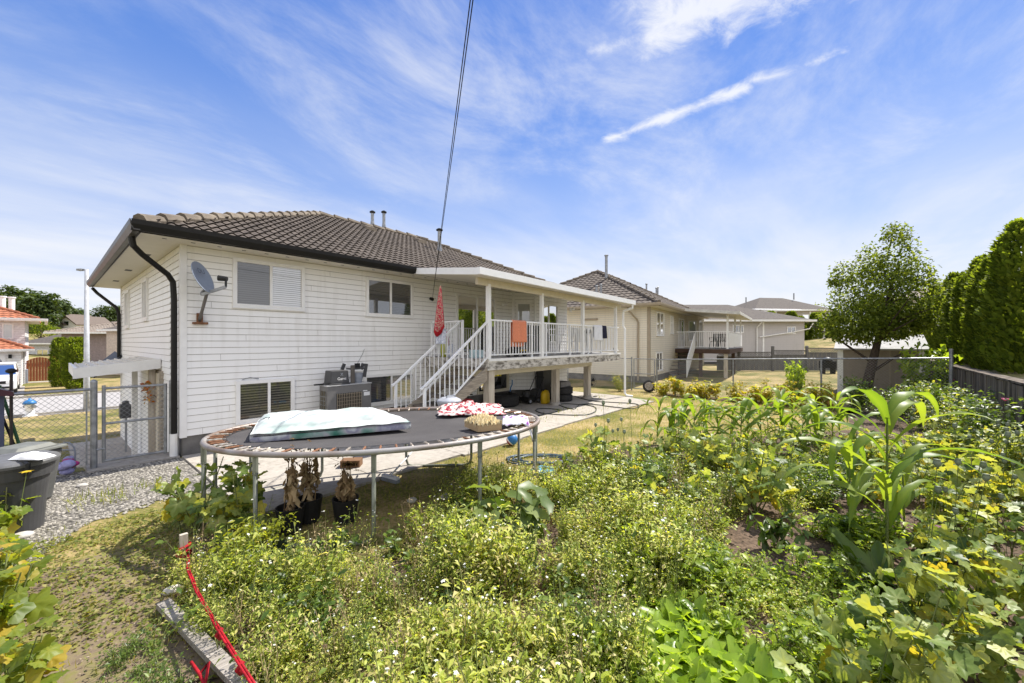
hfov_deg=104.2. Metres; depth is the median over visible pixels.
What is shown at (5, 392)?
cover
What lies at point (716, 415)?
corn plant
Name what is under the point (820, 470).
garden weed
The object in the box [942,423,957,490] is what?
poppy
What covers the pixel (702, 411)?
corn plant
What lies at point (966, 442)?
mallow
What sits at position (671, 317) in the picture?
window
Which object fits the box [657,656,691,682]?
spinach
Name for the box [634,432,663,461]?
garden weed
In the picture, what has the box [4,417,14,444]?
black tool handle
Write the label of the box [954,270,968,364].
cedar
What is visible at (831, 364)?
kettle barbecue
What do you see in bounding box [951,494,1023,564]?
mallow
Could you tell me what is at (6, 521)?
squash
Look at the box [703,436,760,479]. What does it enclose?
mallow
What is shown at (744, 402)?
corn plant
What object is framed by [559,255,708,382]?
house
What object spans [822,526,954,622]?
beet
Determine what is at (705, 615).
spinach
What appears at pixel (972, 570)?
mallow
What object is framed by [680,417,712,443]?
garden weed
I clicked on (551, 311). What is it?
window
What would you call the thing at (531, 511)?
eggplant
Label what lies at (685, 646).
spinach
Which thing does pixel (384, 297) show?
window
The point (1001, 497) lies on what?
poppy
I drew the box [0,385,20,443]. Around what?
green tool handle
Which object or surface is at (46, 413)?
road kerb
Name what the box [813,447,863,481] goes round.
garden weed
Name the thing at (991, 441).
poppy
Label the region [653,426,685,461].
garden weed
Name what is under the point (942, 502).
mallow
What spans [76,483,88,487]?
stone
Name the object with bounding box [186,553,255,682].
red strap
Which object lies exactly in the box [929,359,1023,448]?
fence
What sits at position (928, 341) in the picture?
cedar
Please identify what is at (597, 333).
towel
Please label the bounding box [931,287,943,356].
cedar
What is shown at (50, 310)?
tree
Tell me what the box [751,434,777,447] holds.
garden weed
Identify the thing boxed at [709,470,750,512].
garden weed
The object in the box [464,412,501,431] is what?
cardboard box
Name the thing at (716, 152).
sky
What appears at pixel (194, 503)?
mallow
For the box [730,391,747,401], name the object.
bean bush
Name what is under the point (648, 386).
loose wheel
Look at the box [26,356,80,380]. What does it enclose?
wooden gate
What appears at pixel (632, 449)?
garden weed
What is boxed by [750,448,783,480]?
garden weed
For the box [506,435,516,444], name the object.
ball
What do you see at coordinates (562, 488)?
herb bush
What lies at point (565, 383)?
storage box
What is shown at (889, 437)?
mallow
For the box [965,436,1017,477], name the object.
mallow
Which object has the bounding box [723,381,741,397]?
bean bush
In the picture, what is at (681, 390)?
bean bush
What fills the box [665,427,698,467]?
garden weed
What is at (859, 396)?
berry bush
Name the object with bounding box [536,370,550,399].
cabinet
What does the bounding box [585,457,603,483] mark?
garden weed
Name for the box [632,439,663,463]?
garden weed
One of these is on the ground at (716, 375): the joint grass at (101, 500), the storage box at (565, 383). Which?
the joint grass at (101, 500)
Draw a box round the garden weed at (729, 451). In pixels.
[696,437,745,483]
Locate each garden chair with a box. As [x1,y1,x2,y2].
[555,327,575,353]
[573,328,586,352]
[709,334,722,347]
[715,334,725,347]
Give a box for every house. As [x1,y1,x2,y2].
[0,296,47,385]
[29,334,60,354]
[43,321,116,361]
[51,314,91,329]
[57,315,110,328]
[86,210,574,456]
[96,326,119,374]
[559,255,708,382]
[684,305,816,361]
[736,293,830,338]
[873,288,926,310]
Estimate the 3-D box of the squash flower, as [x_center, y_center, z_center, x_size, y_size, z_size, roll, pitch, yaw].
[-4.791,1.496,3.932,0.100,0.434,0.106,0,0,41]
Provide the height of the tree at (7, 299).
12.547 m
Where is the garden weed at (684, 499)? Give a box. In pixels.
[673,486,700,518]
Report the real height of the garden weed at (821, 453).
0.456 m
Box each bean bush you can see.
[652,379,671,395]
[668,376,681,395]
[676,380,688,396]
[685,384,704,397]
[690,379,716,398]
[707,382,721,398]
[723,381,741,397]
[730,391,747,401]
[744,381,771,402]
[764,390,774,400]
[774,379,797,402]
[785,389,805,405]
[800,381,836,406]
[818,387,835,409]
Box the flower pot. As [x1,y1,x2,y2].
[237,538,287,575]
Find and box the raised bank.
[956,363,1023,378]
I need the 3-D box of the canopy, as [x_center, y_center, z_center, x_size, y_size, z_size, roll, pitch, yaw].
[-8.657,1.587,8.610,2.850,2.474,1.210,0,0,41]
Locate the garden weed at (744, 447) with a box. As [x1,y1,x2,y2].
[731,438,754,453]
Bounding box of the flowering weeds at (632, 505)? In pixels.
[165,442,752,682]
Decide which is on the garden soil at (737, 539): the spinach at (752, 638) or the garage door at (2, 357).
the spinach at (752, 638)
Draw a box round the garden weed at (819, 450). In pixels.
[812,445,828,468]
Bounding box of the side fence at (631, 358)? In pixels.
[567,357,632,389]
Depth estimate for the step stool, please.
8.86 m
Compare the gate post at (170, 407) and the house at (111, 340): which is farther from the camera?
the house at (111, 340)
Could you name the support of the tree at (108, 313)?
on the ground at (716, 375)
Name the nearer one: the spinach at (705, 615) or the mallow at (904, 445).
the spinach at (705, 615)
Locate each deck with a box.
[391,319,620,446]
[668,331,742,377]
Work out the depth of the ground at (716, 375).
8.25 m
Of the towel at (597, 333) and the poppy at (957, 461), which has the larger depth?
the towel at (597, 333)
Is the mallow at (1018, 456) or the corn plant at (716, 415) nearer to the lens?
the mallow at (1018, 456)
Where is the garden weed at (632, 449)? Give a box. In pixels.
[615,442,640,482]
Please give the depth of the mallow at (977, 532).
3.73 m
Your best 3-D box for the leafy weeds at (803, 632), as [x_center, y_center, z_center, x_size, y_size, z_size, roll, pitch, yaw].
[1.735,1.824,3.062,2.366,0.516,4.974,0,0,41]
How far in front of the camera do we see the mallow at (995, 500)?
4.32 m
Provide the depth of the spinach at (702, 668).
2.28 m
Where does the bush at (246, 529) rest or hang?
on the garden soil at (737, 539)
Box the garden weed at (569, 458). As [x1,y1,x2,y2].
[553,452,579,480]
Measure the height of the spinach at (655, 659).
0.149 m
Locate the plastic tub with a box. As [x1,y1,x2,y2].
[323,370,349,385]
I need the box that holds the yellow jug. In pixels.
[541,388,549,403]
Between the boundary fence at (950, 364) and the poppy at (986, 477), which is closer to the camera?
the poppy at (986, 477)
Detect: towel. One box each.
[511,320,526,346]
[593,325,602,340]
[602,325,606,337]
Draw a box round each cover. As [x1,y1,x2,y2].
[0,388,14,395]
[413,267,635,396]
[683,308,751,348]
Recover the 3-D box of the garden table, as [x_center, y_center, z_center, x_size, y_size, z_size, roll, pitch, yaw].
[2.821,0.060,14.621,0.700,0.700,0.800,0,0,41]
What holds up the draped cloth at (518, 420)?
on the trampoline
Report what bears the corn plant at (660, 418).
on the garden soil at (737, 539)
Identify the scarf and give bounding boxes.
[434,286,444,336]
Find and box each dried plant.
[275,444,304,534]
[290,438,325,524]
[332,449,358,524]
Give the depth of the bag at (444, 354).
10.38 m
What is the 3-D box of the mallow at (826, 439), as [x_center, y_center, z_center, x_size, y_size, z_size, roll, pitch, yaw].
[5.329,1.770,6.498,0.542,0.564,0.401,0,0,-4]
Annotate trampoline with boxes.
[200,407,539,547]
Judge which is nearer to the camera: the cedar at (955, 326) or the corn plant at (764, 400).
the corn plant at (764, 400)
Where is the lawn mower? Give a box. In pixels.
[519,376,543,403]
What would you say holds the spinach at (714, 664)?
on the garden soil at (737, 539)
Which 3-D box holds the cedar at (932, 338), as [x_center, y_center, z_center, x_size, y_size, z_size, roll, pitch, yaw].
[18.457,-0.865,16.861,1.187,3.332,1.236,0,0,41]
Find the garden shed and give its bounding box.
[834,335,928,395]
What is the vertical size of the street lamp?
6.239 m
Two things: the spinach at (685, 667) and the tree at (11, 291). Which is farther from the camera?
the tree at (11, 291)
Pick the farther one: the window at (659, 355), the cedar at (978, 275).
the window at (659, 355)
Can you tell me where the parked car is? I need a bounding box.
[0,362,19,392]
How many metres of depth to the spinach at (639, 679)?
2.20 m
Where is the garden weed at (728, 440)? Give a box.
[719,432,749,456]
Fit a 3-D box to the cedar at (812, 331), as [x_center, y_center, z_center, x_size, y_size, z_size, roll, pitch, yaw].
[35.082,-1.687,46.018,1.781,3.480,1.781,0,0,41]
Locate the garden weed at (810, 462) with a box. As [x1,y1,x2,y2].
[785,459,819,486]
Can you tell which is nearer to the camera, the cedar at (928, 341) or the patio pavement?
the patio pavement
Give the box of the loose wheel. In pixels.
[643,380,654,391]
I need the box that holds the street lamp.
[76,268,89,411]
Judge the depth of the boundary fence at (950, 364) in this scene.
12.77 m
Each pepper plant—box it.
[746,509,801,553]
[788,530,813,565]
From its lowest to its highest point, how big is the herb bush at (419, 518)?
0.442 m
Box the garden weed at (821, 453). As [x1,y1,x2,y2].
[806,432,835,455]
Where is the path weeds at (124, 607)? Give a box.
[8,508,221,682]
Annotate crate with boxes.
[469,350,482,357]
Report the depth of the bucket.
8.92 m
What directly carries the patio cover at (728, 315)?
on the deck at (735, 339)
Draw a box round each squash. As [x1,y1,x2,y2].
[0,487,38,536]
[0,500,22,548]
[0,539,45,588]
[0,542,58,637]
[0,577,28,643]
[0,614,71,682]
[0,675,26,682]
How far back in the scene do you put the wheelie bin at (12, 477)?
4.23 m
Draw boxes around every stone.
[8,531,34,539]
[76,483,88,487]
[161,584,180,595]
[407,497,416,502]
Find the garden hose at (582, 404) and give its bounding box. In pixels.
[535,397,639,415]
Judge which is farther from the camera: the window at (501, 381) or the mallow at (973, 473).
the window at (501, 381)
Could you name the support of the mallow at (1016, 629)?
on the garden soil at (737, 539)
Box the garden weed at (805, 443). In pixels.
[783,425,815,451]
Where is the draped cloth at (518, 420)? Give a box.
[502,415,532,441]
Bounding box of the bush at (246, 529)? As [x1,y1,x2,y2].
[206,511,297,565]
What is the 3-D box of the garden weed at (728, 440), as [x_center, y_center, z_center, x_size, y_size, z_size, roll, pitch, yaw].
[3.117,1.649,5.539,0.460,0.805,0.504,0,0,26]
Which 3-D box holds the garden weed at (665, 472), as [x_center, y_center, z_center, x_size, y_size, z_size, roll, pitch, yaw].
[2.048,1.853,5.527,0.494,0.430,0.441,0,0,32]
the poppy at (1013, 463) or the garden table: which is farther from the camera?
the garden table
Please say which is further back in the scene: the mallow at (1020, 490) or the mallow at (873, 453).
the mallow at (873, 453)
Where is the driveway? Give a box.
[5,386,24,396]
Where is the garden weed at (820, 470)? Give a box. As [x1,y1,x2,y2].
[807,462,835,486]
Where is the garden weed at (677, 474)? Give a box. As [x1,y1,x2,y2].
[663,454,692,479]
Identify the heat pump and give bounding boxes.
[314,381,371,409]
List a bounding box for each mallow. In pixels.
[151,456,237,536]
[186,474,260,534]
[206,459,267,543]
[576,425,619,478]
[686,426,730,474]
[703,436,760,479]
[728,445,798,513]
[752,445,814,482]
[770,646,810,682]
[806,596,953,682]
[817,431,842,453]
[820,438,843,466]
[835,450,874,479]
[837,466,882,504]
[847,571,1004,682]
[852,436,901,480]
[858,428,884,451]
[858,537,983,644]
[859,431,898,453]
[865,439,902,468]
[868,462,914,501]
[882,433,925,450]
[888,446,905,472]
[895,435,927,464]
[905,432,929,459]
[911,463,942,501]
[911,479,990,523]
[911,504,986,548]
[912,456,946,486]
[912,514,966,562]
[914,431,956,480]
[914,482,969,512]
[917,540,1013,614]
[917,569,1023,682]
[923,417,974,454]
[927,429,967,460]
[927,582,1023,679]
[935,521,1023,615]
[936,461,1011,497]
[942,452,1016,510]
[945,478,996,534]
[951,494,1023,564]
[952,447,989,472]
[955,418,1003,463]
[958,443,993,483]
[961,415,1013,436]
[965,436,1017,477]
[979,485,1023,526]
[991,471,1023,509]
[999,448,1023,469]
[1004,467,1023,520]
[1007,457,1023,481]
[1007,562,1023,616]
[1014,478,1023,496]
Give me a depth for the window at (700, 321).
27.30 m
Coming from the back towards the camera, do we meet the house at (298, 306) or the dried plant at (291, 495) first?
the house at (298, 306)
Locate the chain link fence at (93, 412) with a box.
[4,380,97,472]
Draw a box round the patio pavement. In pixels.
[182,391,653,514]
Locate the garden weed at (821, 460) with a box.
[809,449,828,470]
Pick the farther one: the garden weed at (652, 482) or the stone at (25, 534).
the garden weed at (652, 482)
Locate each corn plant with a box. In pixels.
[629,396,680,443]
[650,399,731,441]
[662,398,697,441]
[679,393,703,432]
[684,393,714,440]
[685,399,753,451]
[699,397,782,443]
[707,401,763,436]
[712,397,775,436]
[724,397,811,443]
[734,393,807,439]
[745,386,823,453]
[764,385,822,429]
[767,402,834,440]
[772,386,1023,553]
[780,412,910,527]
[791,398,848,449]
[792,392,824,437]
[793,400,869,445]
[807,387,866,434]
[855,436,949,528]
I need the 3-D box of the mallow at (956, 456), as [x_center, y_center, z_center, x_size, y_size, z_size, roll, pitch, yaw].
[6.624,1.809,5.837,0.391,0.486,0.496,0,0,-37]
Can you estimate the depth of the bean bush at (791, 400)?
12.43 m
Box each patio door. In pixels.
[456,293,496,354]
[678,318,683,347]
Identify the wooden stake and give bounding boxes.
[175,532,191,571]
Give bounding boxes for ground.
[0,458,212,564]
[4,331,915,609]
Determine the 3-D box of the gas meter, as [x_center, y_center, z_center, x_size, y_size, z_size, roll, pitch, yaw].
[-10.427,2.270,10.734,0.320,1.360,0.220,0,0,41]
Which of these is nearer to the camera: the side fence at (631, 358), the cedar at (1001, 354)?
the cedar at (1001, 354)
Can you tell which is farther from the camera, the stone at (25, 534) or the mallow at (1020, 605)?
the stone at (25, 534)
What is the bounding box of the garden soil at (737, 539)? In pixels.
[174,411,1023,682]
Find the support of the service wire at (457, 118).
attached to the house at (298, 306)
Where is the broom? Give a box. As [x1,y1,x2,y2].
[381,452,412,483]
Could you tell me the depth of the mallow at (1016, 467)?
5.24 m
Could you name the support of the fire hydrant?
on the road
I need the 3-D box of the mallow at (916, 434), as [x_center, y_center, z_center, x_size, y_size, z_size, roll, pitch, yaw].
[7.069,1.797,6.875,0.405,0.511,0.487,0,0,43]
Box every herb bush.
[398,495,438,544]
[429,500,476,549]
[543,461,592,510]
[575,445,600,463]
[616,451,677,500]
[664,485,722,528]
[793,464,851,508]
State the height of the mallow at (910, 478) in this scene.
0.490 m
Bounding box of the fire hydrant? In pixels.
[22,398,36,417]
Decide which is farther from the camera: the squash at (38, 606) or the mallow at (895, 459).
the mallow at (895, 459)
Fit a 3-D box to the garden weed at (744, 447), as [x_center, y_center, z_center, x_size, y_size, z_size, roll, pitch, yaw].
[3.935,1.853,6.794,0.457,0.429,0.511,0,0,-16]
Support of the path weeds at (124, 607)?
on the ground at (716, 375)
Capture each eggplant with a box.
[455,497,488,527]
[465,480,553,542]
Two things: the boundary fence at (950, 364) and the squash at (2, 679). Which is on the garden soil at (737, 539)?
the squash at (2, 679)
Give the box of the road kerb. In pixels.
[4,390,119,417]
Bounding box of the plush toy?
[58,442,79,474]
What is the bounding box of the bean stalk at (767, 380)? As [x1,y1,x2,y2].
[758,378,770,396]
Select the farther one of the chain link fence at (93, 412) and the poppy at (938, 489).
the chain link fence at (93, 412)
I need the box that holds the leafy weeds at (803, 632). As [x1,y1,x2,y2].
[545,495,916,682]
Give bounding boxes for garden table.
[577,333,591,352]
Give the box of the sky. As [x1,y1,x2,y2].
[0,0,1023,329]
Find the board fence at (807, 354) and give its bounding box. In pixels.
[717,346,836,370]
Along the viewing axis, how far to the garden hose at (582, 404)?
12.00 m
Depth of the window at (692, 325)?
26.53 m
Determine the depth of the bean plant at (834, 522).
3.91 m
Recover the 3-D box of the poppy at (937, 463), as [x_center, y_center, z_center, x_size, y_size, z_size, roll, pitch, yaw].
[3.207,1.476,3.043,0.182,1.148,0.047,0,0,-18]
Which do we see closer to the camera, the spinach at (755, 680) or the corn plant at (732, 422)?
the spinach at (755, 680)
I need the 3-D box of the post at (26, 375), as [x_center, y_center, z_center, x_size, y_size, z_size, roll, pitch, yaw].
[-35.021,2.249,28.500,0.600,1.502,0.500,0,0,41]
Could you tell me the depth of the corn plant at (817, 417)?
6.95 m
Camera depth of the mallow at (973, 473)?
4.68 m
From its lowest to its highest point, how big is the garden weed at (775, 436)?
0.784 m
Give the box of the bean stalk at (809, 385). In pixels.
[803,379,817,396]
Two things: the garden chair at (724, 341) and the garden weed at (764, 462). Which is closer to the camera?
the garden weed at (764, 462)
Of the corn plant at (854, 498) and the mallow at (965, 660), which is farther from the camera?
the corn plant at (854, 498)
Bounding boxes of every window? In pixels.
[2,323,13,338]
[36,350,47,354]
[124,290,129,328]
[141,278,148,321]
[232,257,305,311]
[235,377,294,425]
[363,372,414,406]
[365,277,413,318]
[477,374,508,394]
[516,302,531,324]
[544,303,558,342]
[656,311,663,335]
[656,352,662,371]
[670,315,673,333]
[688,321,696,340]
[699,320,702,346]
[732,325,743,332]
[787,327,795,333]
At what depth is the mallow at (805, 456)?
5.47 m
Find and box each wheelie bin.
[0,442,67,498]
[0,450,60,532]
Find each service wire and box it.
[432,0,472,298]
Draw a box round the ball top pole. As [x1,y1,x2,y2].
[5,368,16,444]
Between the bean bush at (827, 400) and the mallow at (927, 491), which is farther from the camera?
the bean bush at (827, 400)
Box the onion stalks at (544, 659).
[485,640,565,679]
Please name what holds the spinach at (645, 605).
on the garden soil at (737, 539)
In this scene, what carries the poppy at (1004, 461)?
on the garden soil at (737, 539)
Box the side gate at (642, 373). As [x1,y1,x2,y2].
[633,358,654,390]
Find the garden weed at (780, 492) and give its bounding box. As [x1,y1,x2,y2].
[760,469,800,499]
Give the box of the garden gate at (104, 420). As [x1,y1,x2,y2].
[96,382,166,462]
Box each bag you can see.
[8,451,55,459]
[440,343,448,356]
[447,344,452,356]
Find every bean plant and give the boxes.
[814,514,870,552]
[905,529,955,565]
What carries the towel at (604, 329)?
hanging from the deck at (484, 370)
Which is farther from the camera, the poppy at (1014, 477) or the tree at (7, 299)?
the tree at (7, 299)
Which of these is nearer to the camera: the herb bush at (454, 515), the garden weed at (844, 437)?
the herb bush at (454, 515)
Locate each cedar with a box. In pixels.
[47,337,67,386]
[58,336,90,388]
[785,310,798,316]
[799,316,807,339]
[808,312,823,339]
[824,319,840,337]
[924,283,939,356]
[928,296,940,355]
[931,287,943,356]
[937,270,965,355]
[939,276,956,351]
[944,277,957,354]
[946,273,966,363]
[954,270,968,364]
[957,253,986,366]
[959,256,998,368]
[967,253,1023,370]
[973,217,1023,373]
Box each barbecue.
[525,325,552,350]
[819,357,836,373]
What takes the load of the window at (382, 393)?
in the house at (298, 306)
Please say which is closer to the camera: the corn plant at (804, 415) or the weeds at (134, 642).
the weeds at (134, 642)
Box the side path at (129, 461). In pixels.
[68,437,179,472]
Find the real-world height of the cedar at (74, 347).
3.363 m
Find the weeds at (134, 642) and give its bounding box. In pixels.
[84,606,197,682]
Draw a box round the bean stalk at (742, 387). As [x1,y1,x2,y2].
[739,381,746,397]
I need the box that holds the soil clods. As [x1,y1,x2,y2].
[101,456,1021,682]
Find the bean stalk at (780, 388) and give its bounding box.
[770,383,782,403]
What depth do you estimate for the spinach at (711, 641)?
2.43 m
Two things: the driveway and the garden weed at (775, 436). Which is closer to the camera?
the garden weed at (775, 436)
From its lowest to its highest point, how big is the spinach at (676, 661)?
0.239 m
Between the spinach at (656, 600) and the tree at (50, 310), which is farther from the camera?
the tree at (50, 310)
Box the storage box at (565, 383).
[550,381,570,387]
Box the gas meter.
[119,400,130,451]
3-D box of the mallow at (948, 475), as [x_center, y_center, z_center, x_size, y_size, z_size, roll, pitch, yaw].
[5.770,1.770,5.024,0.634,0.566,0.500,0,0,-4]
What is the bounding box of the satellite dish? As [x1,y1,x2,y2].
[191,261,227,324]
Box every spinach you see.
[617,619,662,658]
[625,644,665,682]
[626,642,687,675]
[628,600,653,620]
[634,608,680,636]
[635,676,646,682]
[639,594,699,635]
[647,583,692,610]
[652,641,672,672]
[653,671,714,682]
[656,598,710,641]
[656,620,700,652]
[656,634,695,671]
[657,628,707,663]
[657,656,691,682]
[659,640,696,682]
[669,593,707,632]
[669,658,727,682]
[672,655,730,682]
[675,598,747,638]
[679,663,734,682]
[683,635,741,680]
[687,629,729,662]
[688,619,723,642]
[696,626,746,654]
[702,634,791,682]
[708,660,753,682]
[710,672,753,682]
[733,649,771,682]
[735,655,796,682]
[739,634,776,664]
[747,671,780,682]
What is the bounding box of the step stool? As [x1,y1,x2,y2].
[341,363,367,382]
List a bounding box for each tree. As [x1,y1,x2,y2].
[0,284,46,328]
[0,294,22,309]
[15,292,65,332]
[29,321,54,338]
[43,298,71,314]
[67,305,83,314]
[70,308,92,316]
[89,305,116,321]
[784,360,807,403]
[804,221,954,402]
[894,340,965,406]
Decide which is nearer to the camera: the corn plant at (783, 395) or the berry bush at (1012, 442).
the berry bush at (1012, 442)
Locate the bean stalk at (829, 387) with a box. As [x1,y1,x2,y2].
[821,384,836,408]
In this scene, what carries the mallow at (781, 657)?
on the garden soil at (737, 539)
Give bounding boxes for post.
[0,396,3,446]
[25,362,27,383]
[169,380,177,433]
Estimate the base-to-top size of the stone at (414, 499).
0.068 m
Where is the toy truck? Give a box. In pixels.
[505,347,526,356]
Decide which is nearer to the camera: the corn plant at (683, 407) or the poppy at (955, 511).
the poppy at (955, 511)
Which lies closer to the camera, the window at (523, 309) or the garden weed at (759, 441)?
the garden weed at (759, 441)
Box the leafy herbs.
[144,458,734,682]
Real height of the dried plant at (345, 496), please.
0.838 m
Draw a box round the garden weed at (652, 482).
[622,463,667,502]
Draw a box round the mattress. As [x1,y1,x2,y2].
[249,407,410,442]
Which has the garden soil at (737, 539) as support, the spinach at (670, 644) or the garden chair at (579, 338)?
the spinach at (670, 644)
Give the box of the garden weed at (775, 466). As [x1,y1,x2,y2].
[737,447,782,498]
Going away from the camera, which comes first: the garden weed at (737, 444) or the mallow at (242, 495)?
the mallow at (242, 495)
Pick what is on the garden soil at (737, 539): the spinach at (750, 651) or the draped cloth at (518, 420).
the spinach at (750, 651)
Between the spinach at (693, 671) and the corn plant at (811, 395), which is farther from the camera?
the corn plant at (811, 395)
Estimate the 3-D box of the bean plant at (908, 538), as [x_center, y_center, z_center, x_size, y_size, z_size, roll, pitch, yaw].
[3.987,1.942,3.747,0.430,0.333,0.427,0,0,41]
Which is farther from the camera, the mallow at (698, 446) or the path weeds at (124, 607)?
the mallow at (698, 446)
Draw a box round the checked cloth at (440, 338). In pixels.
[435,329,445,343]
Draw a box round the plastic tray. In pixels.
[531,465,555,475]
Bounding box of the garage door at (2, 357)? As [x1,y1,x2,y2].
[0,355,4,361]
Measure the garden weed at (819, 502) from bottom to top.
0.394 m
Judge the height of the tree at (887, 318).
6.275 m
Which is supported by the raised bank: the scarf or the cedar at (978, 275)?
the cedar at (978, 275)
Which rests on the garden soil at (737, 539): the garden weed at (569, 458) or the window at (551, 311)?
the garden weed at (569, 458)
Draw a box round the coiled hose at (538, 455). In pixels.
[506,453,573,464]
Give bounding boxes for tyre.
[495,392,518,407]
[560,386,572,394]
[560,394,572,401]
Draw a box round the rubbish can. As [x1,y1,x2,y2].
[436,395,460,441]
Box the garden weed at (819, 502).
[792,474,839,509]
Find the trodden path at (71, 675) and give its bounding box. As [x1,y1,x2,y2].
[1,545,217,682]
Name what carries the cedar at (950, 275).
on the raised bank
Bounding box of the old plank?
[156,598,256,682]
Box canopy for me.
[69,356,160,454]
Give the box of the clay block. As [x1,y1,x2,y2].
[340,457,362,467]
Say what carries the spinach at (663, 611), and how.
on the garden soil at (737, 539)
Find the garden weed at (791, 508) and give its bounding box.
[768,491,813,517]
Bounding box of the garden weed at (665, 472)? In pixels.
[652,456,672,489]
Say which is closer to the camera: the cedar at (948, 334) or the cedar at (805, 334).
the cedar at (948, 334)
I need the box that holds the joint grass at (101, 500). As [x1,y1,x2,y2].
[62,394,628,511]
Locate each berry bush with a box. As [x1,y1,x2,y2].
[840,375,883,412]
[855,385,903,422]
[881,386,914,416]
[889,379,954,429]
[895,380,966,417]
[908,393,1010,446]
[915,379,996,431]
[939,392,1023,462]
[949,419,1023,482]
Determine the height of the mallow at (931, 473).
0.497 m
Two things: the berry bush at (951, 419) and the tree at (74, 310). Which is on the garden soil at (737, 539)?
the berry bush at (951, 419)
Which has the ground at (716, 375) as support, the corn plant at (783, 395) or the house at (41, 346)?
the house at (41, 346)
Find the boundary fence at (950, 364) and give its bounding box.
[656,349,952,411]
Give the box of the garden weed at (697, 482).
[683,457,720,506]
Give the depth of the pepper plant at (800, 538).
3.60 m
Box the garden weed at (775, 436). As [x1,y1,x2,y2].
[755,421,797,462]
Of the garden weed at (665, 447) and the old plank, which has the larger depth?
the garden weed at (665, 447)
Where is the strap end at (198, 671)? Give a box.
[190,661,209,682]
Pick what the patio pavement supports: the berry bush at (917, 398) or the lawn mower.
the lawn mower
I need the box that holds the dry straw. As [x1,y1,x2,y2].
[191,532,626,682]
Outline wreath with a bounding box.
[140,381,155,403]
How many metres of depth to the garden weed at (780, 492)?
5.16 m
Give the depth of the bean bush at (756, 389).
13.24 m
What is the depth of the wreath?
8.07 m
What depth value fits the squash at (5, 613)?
2.58 m
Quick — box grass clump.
[609,373,628,391]
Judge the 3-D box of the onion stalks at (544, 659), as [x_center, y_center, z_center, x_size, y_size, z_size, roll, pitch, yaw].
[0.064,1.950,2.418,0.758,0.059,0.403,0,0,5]
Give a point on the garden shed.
(893, 349)
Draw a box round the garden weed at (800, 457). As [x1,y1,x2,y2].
[781,451,819,473]
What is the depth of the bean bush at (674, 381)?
14.98 m
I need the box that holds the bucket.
[355,372,362,382]
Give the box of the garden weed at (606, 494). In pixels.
[589,487,623,509]
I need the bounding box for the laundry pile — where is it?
[437,400,505,415]
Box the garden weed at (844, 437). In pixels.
[830,431,857,444]
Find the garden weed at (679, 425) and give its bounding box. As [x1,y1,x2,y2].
[672,422,700,461]
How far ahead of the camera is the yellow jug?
12.87 m
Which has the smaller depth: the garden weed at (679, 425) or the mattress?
the mattress
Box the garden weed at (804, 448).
[785,426,810,457]
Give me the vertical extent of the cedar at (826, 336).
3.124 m
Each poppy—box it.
[919,457,929,521]
[926,459,941,555]
[930,486,941,546]
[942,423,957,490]
[942,487,947,526]
[952,458,961,564]
[952,507,959,566]
[960,461,986,565]
[970,473,990,545]
[989,439,995,472]
[995,458,1006,546]
[998,493,1008,576]
[1003,432,1010,477]
[1003,474,1017,531]
[1004,427,1008,468]
[1008,462,1015,521]
[1015,431,1023,462]
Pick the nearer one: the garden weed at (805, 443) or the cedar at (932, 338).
the garden weed at (805, 443)
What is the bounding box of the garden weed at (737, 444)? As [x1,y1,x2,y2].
[725,438,744,455]
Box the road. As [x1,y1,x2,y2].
[4,392,119,418]
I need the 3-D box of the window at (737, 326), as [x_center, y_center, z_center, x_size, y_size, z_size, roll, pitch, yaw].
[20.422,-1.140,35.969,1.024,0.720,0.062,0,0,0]
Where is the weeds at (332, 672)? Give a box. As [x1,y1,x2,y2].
[152,482,895,682]
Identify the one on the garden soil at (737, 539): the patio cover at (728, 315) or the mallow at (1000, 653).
the mallow at (1000, 653)

